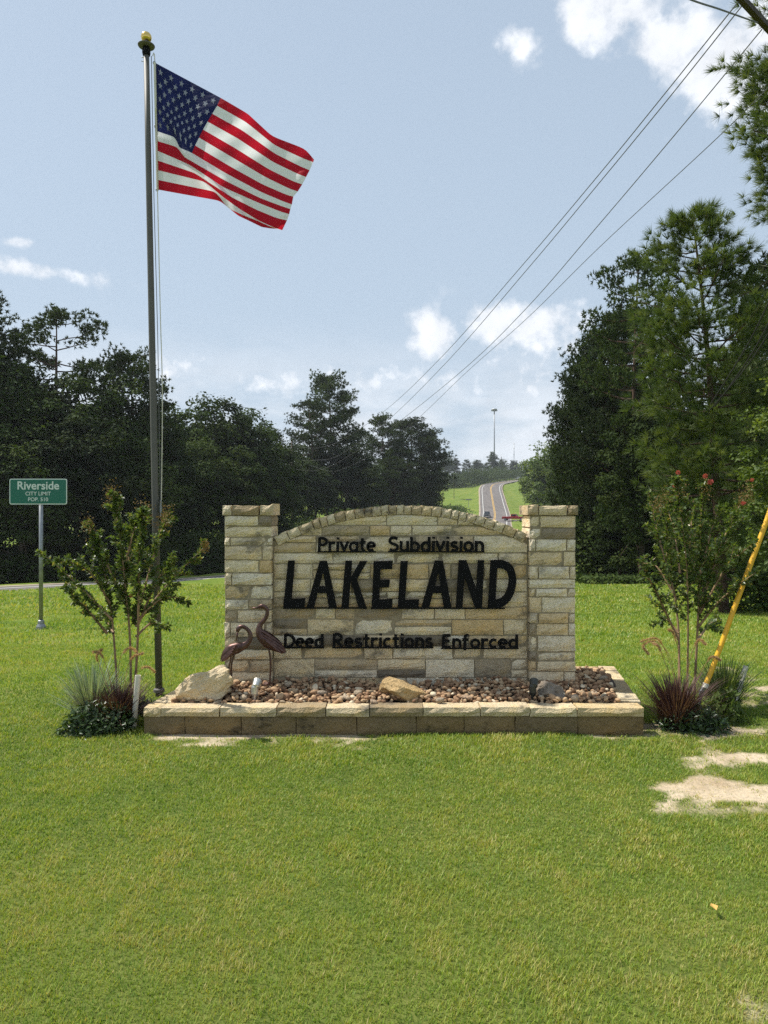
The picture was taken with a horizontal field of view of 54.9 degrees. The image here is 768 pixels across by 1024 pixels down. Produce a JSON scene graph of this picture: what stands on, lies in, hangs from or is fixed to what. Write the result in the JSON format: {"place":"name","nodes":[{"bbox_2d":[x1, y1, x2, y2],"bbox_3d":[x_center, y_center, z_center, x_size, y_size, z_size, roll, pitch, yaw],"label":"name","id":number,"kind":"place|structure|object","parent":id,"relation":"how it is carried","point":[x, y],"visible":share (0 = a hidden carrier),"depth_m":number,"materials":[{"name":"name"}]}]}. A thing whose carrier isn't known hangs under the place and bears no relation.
{"place":"outdoors","nodes":[
{"label":"outdoors","id":0,"kind":"place"},
{"bbox_2d":[0,478,767,1023],"bbox_3d":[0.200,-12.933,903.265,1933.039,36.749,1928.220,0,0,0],"label":"lawn","id":1,"kind":"structure","parent":0,"point":[726,790],"depth_m":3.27,"materials":[{"name":"green plant"}]},
{"bbox_2d":[0,355,29,543],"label":"broadleaf tree","id":2,"kind":"object","parent":1,"relation":"on","point":[4,423],"visible":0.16,"depth_m":41.71,"materials":[{"name":"green plant"}]},
{"bbox_2d":[0,290,45,407],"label":"pine tree","id":3,"kind":"object","parent":1,"relation":"on","point":[13,354],"visible":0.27,"depth_m":45.25,"materials":[{"name":"green plant"}]},
{"bbox_2d":[0,426,74,583],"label":"broadleaf tree","id":4,"kind":"object","parent":1,"relation":"on","point":[11,515],"visible":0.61,"depth_m":38.84,"materials":[{"name":"green plant"}]},
{"bbox_2d":[0,359,75,545],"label":"broadleaf tree","id":5,"kind":"object","parent":1,"relation":"on","point":[35,412],"visible":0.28,"depth_m":42.85,"materials":[{"name":"green plant"}]},
{"bbox_2d":[9,479,66,629],"bbox_3d":[-5.403,0.686,11.600,0.900,2.413,0.150,0,0,0],"label":"city limit sign","id":6,"kind":"object","parent":1,"relation":"on","point":[40,492],"visible":0.97,"depth_m":11.55,"materials":[{"name":"green metal"}]},
{"bbox_2d":[5,373,105,530],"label":"broadleaf tree","id":7,"kind":"object","parent":1,"relation":"on","point":[57,393],"visible":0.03,"depth_m":45.44,"materials":[{"name":"green plant"}]},
{"bbox_2d":[0,302,130,414],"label":"pine tree","id":8,"kind":"object","parent":1,"relation":"on","point":[78,367],"visible":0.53,"depth_m":47.77,"materials":[{"name":"green plant"}]},
{"bbox_2d":[3,413,146,580],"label":"broadleaf tree","id":9,"kind":"object","parent":1,"relation":"on","point":[82,464],"visible":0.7,"depth_m":41.08,"materials":[{"name":"green plant"}]},
{"bbox_2d":[40,653,135,714],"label":"ornamental grass","id":10,"kind":"object","parent":1,"relation":"on","point":[90,680],"depth_m":5.73,"materials":[{"name":"green plant"}]},
{"bbox_2d":[52,698,138,739],"bbox_3d":[-2.109,1.512,5.421,0.615,0.302,0.497,0,0,0],"label":"shrub","id":11,"kind":"object","parent":1,"relation":"on","point":[94,727],"visible":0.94,"depth_m":5.33,"materials":[{"name":"green plant"}]},
{"bbox_2d":[46,372,169,546],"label":"broadleaf tree","id":12,"kind":"object","parent":1,"relation":"on","point":[104,403],"visible":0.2,"depth_m":45.12,"materials":[{"name":"green plant"}]},
{"bbox_2d":[49,646,173,727],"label":"ornamental grass","id":13,"kind":"object","parent":1,"relation":"on","point":[122,696],"depth_m":5.57,"materials":[{"name":"plant"}]},
{"bbox_2d":[34,477,209,694],"bbox_3d":[-2.135,0.680,5.986,1.412,1.923,1.157,0,0,-13],"label":"crape myrtle","id":14,"kind":"object","parent":1,"relation":"on","point":[138,549],"visible":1,"depth_m":6.03,"materials":[{"name":"green plant"}]},
{"bbox_2d":[71,430,195,569],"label":"broadleaf tree","id":15,"kind":"object","parent":1,"relation":"on","point":[144,473],"visible":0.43,"depth_m":44.89,"materials":[{"name":"green plant"}]},
{"bbox_2d":[86,395,185,541],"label":"broadleaf tree","id":16,"kind":"object","parent":1,"relation":"on","point":[134,427],"visible":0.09,"depth_m":47.69,"materials":[{"name":"green plant"}]},
{"bbox_2d":[131,675,140,727],"bbox_3d":[-1.847,1.424,5.500,0.075,0.421,0.041,0,0,0],"label":"white pipe","id":17,"kind":"object","parent":1,"relation":"on","point":[137,686],"visible":0.84,"depth_m":5.48,"materials":[{"name":"plastic"}]},
{"bbox_2d":[91,341,187,514],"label":"broadleaf tree","id":18,"kind":"object","parent":1,"relation":"on","point":[137,370],"visible":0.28,"depth_m":49.54,"materials":[{"name":"green plant"}]},
{"bbox_2d":[130,695,153,714],"bbox_3d":[-1.972,1.561,5.951,0.379,0.187,0.326,0,0,0],"label":"shrub","id":19,"kind":"object","parent":1,"relation":"on","point":[151,700],"visible":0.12,"depth_m":5.95,"materials":[{"name":"green plant"}]},
{"bbox_2d":[138,31,164,695],"bbox_3d":[-2.078,-1.314,6.600,0.238,5.943,0.150,0,0,0],"label":"flagpole","id":20,"kind":"object","parent":1,"relation":"on","point":[146,45],"visible":0.94,"depth_m":6.58,"materials":[{"name":"grey metal"}]},
{"bbox_2d":[153,61,313,229],"bbox_3d":[-1.352,-3.227,6.504,1.462,1.577,0.248,0,0,7],"label":"flag","id":21,"kind":"object","parent":20,"relation":"attached to","point":[238,161],"visible":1,"depth_m":6.51,"materials":[{"name":"multicoloured fabric"}]},
{"bbox_2d":[0,517,314,584],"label":"undergrowth","id":22,"kind":"object","parent":1,"relation":"on","point":[186,545],"visible":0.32,"depth_m":45.69,"materials":[{"name":"green plant"}]},
{"bbox_2d":[124,401,202,554],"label":"broadleaf tree","id":23,"kind":"object","parent":1,"relation":"on","point":[191,520],"visible":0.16,"depth_m":51.06,"materials":[{"name":"green plant"}]},
{"bbox_2d":[164,403,223,534],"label":"broadleaf tree","id":24,"kind":"object","parent":1,"relation":"on","point":[195,429],"visible":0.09,"depth_m":61.36,"materials":[{"name":"green plant"}]},
{"bbox_2d":[177,433,245,541],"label":"broadleaf tree","id":25,"kind":"object","parent":1,"relation":"on","point":[210,477],"visible":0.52,"depth_m":56.95,"materials":[{"name":"green plant"}]},
{"bbox_2d":[181,391,291,539],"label":"broadleaf tree","id":26,"kind":"object","parent":1,"relation":"on","point":[227,436],"visible":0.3,"depth_m":65.53,"materials":[{"name":"green plant"}]},
{"bbox_2d":[201,444,281,533],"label":"broadleaf tree","id":27,"kind":"object","parent":1,"relation":"on","point":[249,486],"visible":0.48,"depth_m":59.26,"materials":[{"name":"green plant"}]},
{"bbox_2d":[0,480,518,590],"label":"highway","id":28,"kind":"structure","parent":1,"relation":"on","point":[492,499],"depth_m":236.21,"materials":[{"name":"grey asphalt"}]},
{"bbox_2d":[232,408,295,514],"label":"broadleaf tree","id":29,"kind":"object","parent":1,"relation":"on","point":[281,483],"visible":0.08,"depth_m":69.19,"materials":[{"name":"green plant"}]},
{"bbox_2d":[254,422,306,527],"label":"broadleaf tree","id":30,"kind":"object","parent":1,"relation":"on","point":[300,474],"visible":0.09,"depth_m":77.30,"materials":[{"name":"green plant"}]},
{"bbox_2d":[264,460,306,533],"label":"broadleaf tree","id":31,"kind":"object","parent":1,"relation":"on","point":[283,527],"visible":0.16,"depth_m":69.36,"materials":[{"name":"green plant"}]},
{"bbox_2d":[282,442,323,523],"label":"broadleaf tree","id":32,"kind":"object","parent":1,"relation":"on","point":[303,459],"visible":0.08,"depth_m":95.33,"materials":[{"name":"green plant"}]},
{"bbox_2d":[282,397,343,521],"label":"pine tree","id":33,"kind":"object","parent":1,"relation":"on","point":[321,428],"visible":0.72,"depth_m":98.56,"materials":[{"name":"green plant"}]},
{"bbox_2d":[290,460,343,520],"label":"broadleaf tree","id":34,"kind":"object","parent":1,"relation":"on","point":[317,498],"visible":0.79,"depth_m":90.86,"materials":[{"name":"green plant"}]},
{"bbox_2d":[289,368,371,514],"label":"pine tree","id":35,"kind":"object","parent":1,"relation":"on","point":[323,384],"visible":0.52,"depth_m":102.83,"materials":[{"name":"green plant"}]},
{"bbox_2d":[314,432,383,510],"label":"broadleaf tree","id":36,"kind":"object","parent":1,"relation":"on","point":[356,474],"visible":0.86,"depth_m":98.21,"materials":[{"name":"green plant"}]},
{"bbox_2d":[342,463,393,507],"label":"broadleaf tree","id":37,"kind":"object","parent":1,"relation":"on","point":[381,489],"visible":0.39,"depth_m":111.11,"materials":[{"name":"green plant"}]},
{"bbox_2d":[363,411,408,500],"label":"pine tree","id":38,"kind":"object","parent":1,"relation":"on","point":[382,420],"visible":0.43,"depth_m":121.20,"materials":[{"name":"green plant"}]},
{"bbox_2d":[143,666,643,734],"bbox_3d":[0.189,1.520,6.055,3.853,0.228,1.483,0,0,0],"label":"stone planter","id":39,"kind":"object","parent":1,"relation":"on","point":[166,716],"visible":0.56,"depth_m":5.34,"materials":[{"name":"stone"}]},
{"bbox_2d":[177,677,615,706],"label":"bed soil","id":40,"kind":"structure","parent":39,"relation":"in","point":[431,698],"depth_m":5.71,"materials":[{"name":"brown soil"}]},
{"bbox_2d":[175,665,233,702],"bbox_3d":[-1.368,1.315,5.633,0.434,0.306,0.304,0,0,-11],"label":"boulder","id":41,"kind":"object","parent":40,"relation":"on","point":[215,683],"visible":0.92,"depth_m":5.52,"materials":[{"name":"stone"}]},
{"bbox_2d":[251,678,261,699],"bbox_3d":[-0.961,1.358,5.574,0.078,0.215,0.082,0,0,0],"label":"landscape spotlight","id":42,"kind":"object","parent":40,"relation":"on","point":[256,684],"visible":0.96,"depth_m":5.54,"materials":[{"name":"grey"}]},
{"bbox_2d":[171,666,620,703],"bbox_3d":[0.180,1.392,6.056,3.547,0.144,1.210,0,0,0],"label":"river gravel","id":43,"kind":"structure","parent":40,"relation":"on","point":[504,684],"depth_m":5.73,"materials":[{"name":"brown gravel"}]},
{"bbox_2d":[220,625,252,689],"bbox_3d":[-1.129,1.111,5.660,0.246,0.498,0.102,0,0,0],"label":"heron sculpture","id":44,"kind":"object","parent":43,"relation":"on","point":[231,650],"visible":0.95,"depth_m":5.64,"materials":[{"name":"orange metal"}]},
{"bbox_2d":[252,604,285,684],"bbox_3d":[-0.911,1.039,5.820,0.282,0.632,0.102,0,0,0],"label":"heron sculpture","id":45,"kind":"object","parent":43,"relation":"on","point":[269,641],"visible":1,"depth_m":5.80,"materials":[{"name":"orange metal"}]},
{"bbox_2d":[570,694,578,702],"bbox_3d":[1.425,1.394,5.524,0.068,0.064,0.066,0,0,0],"label":"cobble","id":46,"kind":"object","parent":43,"relation":"on","point":[574,698],"visible":0.97,"depth_m":5.50,"materials":[{"name":"beige stone"}]},
{"bbox_2d":[222,504,577,684],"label":"stone sign wall","id":47,"kind":"structure","parent":40,"relation":"on","point":[411,594],"depth_m":6.05,"materials":[{"name":"stone"}]},
{"bbox_2d":[379,676,426,702],"bbox_3d":[0.142,1.364,5.607,0.370,0.218,0.274,0,0,6],"label":"boulder","id":48,"kind":"object","parent":40,"relation":"on","point":[403,690],"visible":0.83,"depth_m":5.53,"materials":[{"name":"beige stone"}]},
{"bbox_2d":[529,678,538,699],"bbox_3d":[1.138,1.358,5.614,0.078,0.201,0.082,0,0,0],"label":"landscape spotlight","id":49,"kind":"object","parent":40,"relation":"on","point":[533,685],"visible":0.94,"depth_m":5.58,"materials":[{"name":"grey metal"}]},
{"bbox_2d":[536,680,564,699],"bbox_3d":[1.271,1.382,5.657,0.228,0.185,0.205,0,0,-29],"label":"boulder","id":50,"kind":"object","parent":40,"relation":"on","point":[545,688],"visible":0.79,"depth_m":5.61,"materials":[{"name":"grey stone"}]},
{"bbox_2d":[313,503,475,518],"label":"undergrowth","id":51,"kind":"object","parent":1,"relation":"on","point":[463,509],"visible":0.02,"depth_m":147.19,"materials":[{"name":"green plant"}]},
{"bbox_2d":[374,456,427,508],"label":"pine tree","id":52,"kind":"object","parent":1,"relation":"on","point":[401,497],"visible":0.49,"depth_m":115.77,"materials":[{"name":"green plant"}]},
{"bbox_2d":[374,416,458,506],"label":"pine tree","id":53,"kind":"object","parent":1,"relation":"on","point":[425,436],"visible":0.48,"depth_m":123.19,"materials":[{"name":"green plant"}]},
{"bbox_2d":[407,470,444,507],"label":"broadleaf tree","id":54,"kind":"object","parent":1,"relation":"on","point":[435,492],"visible":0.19,"depth_m":126.68,"materials":[{"name":"green plant"}]},
{"bbox_2d":[414,437,449,503],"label":"pine tree","id":55,"kind":"object","parent":1,"relation":"on","point":[432,466],"visible":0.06,"depth_m":132.63,"materials":[{"name":"green plant"}]},
{"bbox_2d":[442,458,454,473],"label":"broadleaf tree","id":56,"kind":"object","parent":1,"relation":"on","point":[448,467],"visible":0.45,"depth_m":398.31,"materials":[{"name":"green plant"}]},
{"bbox_2d":[450,457,460,472],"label":"broadleaf tree","id":57,"kind":"object","parent":1,"relation":"on","point":[456,468],"visible":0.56,"depth_m":439.14,"materials":[{"name":"green plant"}]},
{"bbox_2d":[461,459,471,470],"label":"pine tree","id":58,"kind":"object","parent":1,"relation":"on","point":[464,465],"visible":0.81,"depth_m":429.55,"materials":[{"name":"green plant"}]},
{"bbox_2d":[471,459,483,469],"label":"broadleaf tree","id":59,"kind":"object","parent":1,"relation":"on","point":[477,463],"visible":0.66,"depth_m":448.50,"materials":[{"name":"green plant"}]},
{"bbox_2d":[444,463,523,487],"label":"undergrowth","id":60,"kind":"object","parent":1,"relation":"on","point":[474,477],"visible":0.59,"depth_m":339.58,"materials":[{"name":"green plant"}]},
{"bbox_2d":[486,451,498,470],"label":"broadleaf tree","id":61,"kind":"object","parent":1,"relation":"on","point":[492,461],"visible":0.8,"depth_m":438.61,"materials":[{"name":"green plant"}]},
{"bbox_2d":[491,409,497,451],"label":"light mast","id":62,"kind":"object","parent":1,"relation":"on","point":[493,410],"visible":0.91,"depth_m":444.67,"materials":[{"name":"metal"}]},
{"bbox_2d":[497,459,507,469],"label":"broadleaf tree","id":63,"kind":"object","parent":1,"relation":"on","point":[503,465],"visible":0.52,"depth_m":468.86,"materials":[{"name":"green plant"}]},
{"bbox_2d":[507,460,519,472],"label":"broadleaf tree","id":64,"kind":"object","parent":1,"relation":"on","point":[513,463],"visible":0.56,"depth_m":478.57,"materials":[{"name":"green plant"}]},
{"bbox_2d":[518,467,535,504],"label":"broadleaf tree","id":65,"kind":"object","parent":1,"relation":"on","point":[523,492],"visible":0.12,"depth_m":249.00,"materials":[{"name":"green plant"}]},
{"bbox_2d":[515,440,563,505],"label":"broadleaf tree","id":66,"kind":"object","parent":1,"relation":"on","point":[535,485],"visible":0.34,"depth_m":150.55,"materials":[{"name":"green plant"}]},
{"bbox_2d":[538,440,566,505],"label":"broadleaf tree","id":67,"kind":"object","parent":1,"relation":"on","point":[548,471],"visible":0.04,"depth_m":117.23,"materials":[{"name":"green plant"}]},
{"bbox_2d":[542,372,620,516],"bbox_3d":[10.561,-2.223,37.807,5.180,10.985,5.083,0,0,35],"label":"pine tree","id":68,"kind":"object","parent":1,"relation":"on","point":[553,500],"visible":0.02,"depth_m":37.44,"materials":[{"name":"green plant"}]},
{"bbox_2d":[555,441,614,526],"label":"broadleaf tree","id":69,"kind":"object","parent":1,"relation":"on","point":[570,471],"visible":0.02,"depth_m":35.68,"materials":[{"name":"green plant"}]},
{"bbox_2d":[539,328,641,559],"bbox_3d":[10.548,-2.975,36.158,5.507,12.458,5.405,0,0,-2],"label":"pine tree","id":70,"kind":"object","parent":1,"relation":"on","point":[558,411],"visible":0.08,"depth_m":36.19,"materials":[{"name":"green plant"}]},
{"bbox_2d":[589,500,650,574],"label":"broadleaf tree","id":71,"kind":"object","parent":1,"relation":"on","point":[613,543],"visible":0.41,"depth_m":30.74,"materials":[{"name":"green plant"}]},
{"bbox_2d":[550,305,692,566],"bbox_3d":[10.708,-3.057,33.032,6.209,12.482,6.327,0,0,30],"label":"pine tree","id":72,"kind":"object","parent":1,"relation":"on","point":[596,422],"visible":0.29,"depth_m":32.64,"materials":[{"name":"green plant"}]},
{"bbox_2d":[511,513,742,575],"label":"undergrowth","id":73,"kind":"object","parent":1,"relation":"on","point":[584,567],"visible":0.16,"depth_m":32.16,"materials":[{"name":"green plant"}]},
{"bbox_2d":[572,244,691,573],"bbox_3d":[9.708,-3.649,28.781,4.570,13.281,4.763,0,0,-34],"label":"pine tree","id":74,"kind":"object","parent":1,"relation":"on","point":[598,375],"visible":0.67,"depth_m":28.91,"materials":[{"name":"green plant"}]},
{"bbox_2d":[592,399,686,572],"bbox_3d":[9.723,-0.699,27.620,3.509,7.065,3.670,0,0,32],"label":"broadleaf tree","id":75,"kind":"object","parent":1,"relation":"on","point":[637,501],"visible":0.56,"depth_m":27.27,"materials":[{"name":"green plant"}]},
{"bbox_2d":[574,571,729,583],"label":"tall grass","id":76,"kind":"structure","parent":1,"relation":"on","point":[622,578],"depth_m":26.66,"materials":[{"name":"green plant"}]},
{"bbox_2d":[619,478,697,569],"bbox_3d":[11.339,0.319,30.145,3.714,4.950,3.551,0,0,28],"label":"broadleaf tree","id":77,"kind":"object","parent":1,"relation":"on","point":[658,563],"visible":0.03,"depth_m":29.90,"materials":[{"name":"green plant"}]},
{"bbox_2d":[624,628,739,729],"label":"ornamental grass","id":78,"kind":"object","parent":1,"relation":"on","point":[675,699],"depth_m":5.50,"materials":[{"name":"plant"}]},
{"bbox_2d":[616,195,767,613],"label":"pine tree","id":79,"kind":"object","parent":1,"relation":"on","point":[712,447],"visible":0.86,"depth_m":13.94,"materials":[{"name":"green plant"}]},
{"bbox_2d":[709,333,767,410],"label":"service wire","id":80,"kind":"object","parent":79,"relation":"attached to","point":[741,372],"visible":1,"depth_m":11.81,"materials":[{"name":"black rubber"}]},
{"bbox_2d":[710,303,767,403],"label":"service wire","id":81,"kind":"object","parent":79,"relation":"attached to","point":[742,352],"visible":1,"depth_m":11.83,"materials":[{"name":"black rubber"}]},
{"bbox_2d":[714,323,767,406],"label":"service wire","id":82,"kind":"object","parent":79,"relation":"attached to","point":[747,359],"visible":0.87,"depth_m":11.70,"materials":[{"name":"black rubber"}]},
{"bbox_2d":[652,705,732,736],"bbox_3d":[2.287,1.549,5.502,0.581,0.243,0.496,0,0,0],"label":"shrub","id":83,"kind":"object","parent":1,"relation":"on","point":[702,722],"visible":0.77,"depth_m":5.39,"materials":[{"name":"green plant"}]},
{"bbox_2d":[649,372,747,531],"bbox_3d":[14.500,-1.685,34.083,6.622,9.561,6.331,0,0,-6],"label":"broadleaf tree","id":84,"kind":"object","parent":1,"relation":"on","point":[701,403],"visible":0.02,"depth_m":33.25,"materials":[{"name":"green plant"}]},
{"bbox_2d":[636,470,761,696],"bbox_3d":[2.610,0.649,6.271,1.224,1.990,0.986,0,0,0],"label":"crape myrtle","id":85,"kind":"object","parent":1,"relation":"on","point":[703,569],"visible":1,"depth_m":6.16,"materials":[{"name":"green plant"}]},
{"bbox_2d":[674,457,737,573],"bbox_3d":[13.027,0.242,28.195,4.225,5.073,3.970,0,0,45],"label":"broadleaf tree","id":86,"kind":"object","parent":1,"relation":"on","point":[709,505],"visible":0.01,"depth_m":27.95,"materials":[{"name":"green plant"}]},
{"bbox_2d":[666,650,767,712],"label":"ornamental grass","id":87,"kind":"object","parent":1,"relation":"on","point":[725,673],"depth_m":6.00,"materials":[{"name":"green plant"}]},
{"bbox_2d":[678,569,767,614],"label":"undergrowth","id":88,"kind":"object","parent":1,"relation":"on","point":[758,596],"visible":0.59,"depth_m":14.47,"materials":[{"name":"green plant"}]},
{"bbox_2d":[703,685,748,725],"bbox_3d":[2.630,1.504,5.705,0.399,0.325,0.300,0,0,0],"label":"shrub","id":89,"kind":"object","parent":1,"relation":"on","point":[723,707],"visible":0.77,"depth_m":5.67,"materials":[{"name":"green plant"}]},
{"bbox_2d":[691,303,767,573],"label":"pine tree","id":90,"kind":"object","parent":1,"relation":"on","point":[725,349],"visible":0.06,"depth_m":18.65,"materials":[{"name":"green plant"}]},
{"bbox_2d":[697,249,767,570],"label":"pine tree","id":91,"kind":"object","parent":1,"relation":"on","point":[765,285],"visible":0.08,"depth_m":24.59,"materials":[{"name":"green plant"}]},
{"bbox_2d":[703,0,767,242],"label":"pine tree","id":92,"kind":"object","parent":1,"relation":"on","point":[759,154],"visible":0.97,"depth_m":14.10,"materials":[{"name":"green plant"}]},
{"bbox_2d":[733,665,748,714],"bbox_3d":[2.864,1.444,5.975,0.193,0.403,0.041,0,0,-19],"label":"white pipe","id":93,"kind":"object","parent":1,"relation":"on","point":[744,671],"visible":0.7,"depth_m":5.97,"materials":[{"name":"plastic"}]},
{"bbox_2d":[725,377,767,570],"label":"broadleaf tree","id":94,"kind":"object","parent":1,"relation":"on","point":[761,475],"visible":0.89,"depth_m":11.38,"materials":[{"name":"green plant"}]},
{"bbox_2d":[736,0,767,33],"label":"utility pole","id":95,"kind":"object","parent":1,"relation":"on","point":[752,10],"visible":1,"depth_m":8.28,"materials":[{"name":"brown wood"}]},
{"bbox_2d":[305,1,738,447],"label":"power line","id":96,"kind":"object","parent":95,"relation":"attached to","point":[592,182],"visible":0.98,"depth_m":10.92,"materials":[{"name":"grey metal"}]},
{"bbox_2d":[293,29,761,470],"bbox_3d":[-4.298,-4.311,50.250,0.013,3.005,85.273,0,0,-12],"label":"power line","id":97,"kind":"object","parent":95,"relation":"attached to","point":[607,214],"visible":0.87,"depth_m":11.46,"materials":[{"name":"grey metal"}]},
{"bbox_2d":[325,6,741,459],"bbox_3d":[-3.393,-5.013,50.050,0.013,2.928,85.165,0,0,-10],"label":"power line","id":98,"kind":"object","parent":95,"relation":"attached to","point":[596,186],"visible":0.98,"depth_m":11.04,"materials":[{"name":"grey metal"}]},
{"bbox_2d":[690,0,757,22],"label":"power line","id":99,"kind":"object","parent":95,"relation":"attached to","point":[711,6],"visible":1,"depth_m":7.25,"materials":[{"name":"grey metal"}]},
{"bbox_2d":[0,0,767,474],"label":"sky","id":100,"kind":"structure","parent":0,"point":[446,140],"materials":[{"name":"blue"}]},
{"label":"utility pole","id":101,"kind":"object","parent":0,"visible":0},
{"bbox_2d":[316,88,767,470],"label":"power line","id":102,"kind":"object","parent":101,"relation":"attached to","point":[597,249],"visible":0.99,"depth_m":14.37,"materials":[{"name":"grey metal"}]},
{"bbox_3d":[5.950,-2.325,6.900,0.299,8.901,0.299,0,0,0],"label":"utility pole","id":103,"kind":"object","parent":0,"visible":0},
{"bbox_2d":[698,510,767,710],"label":"guy wire","id":104,"kind":"object","parent":103,"relation":"attached to","point":[734,607],"visible":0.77,"depth_m":5.95,"materials":[{"name":"yellow plastic"}]},
{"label":"side road","id":105,"kind":"structure","parent":0,"visible":0},
{"bbox_2d":[502,514,521,520],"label":"pickup truck","id":106,"kind":"object","parent":105,"relation":"on","point":[512,516],"visible":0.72,"depth_m":192.27,"materials":[{"name":"red paint"}]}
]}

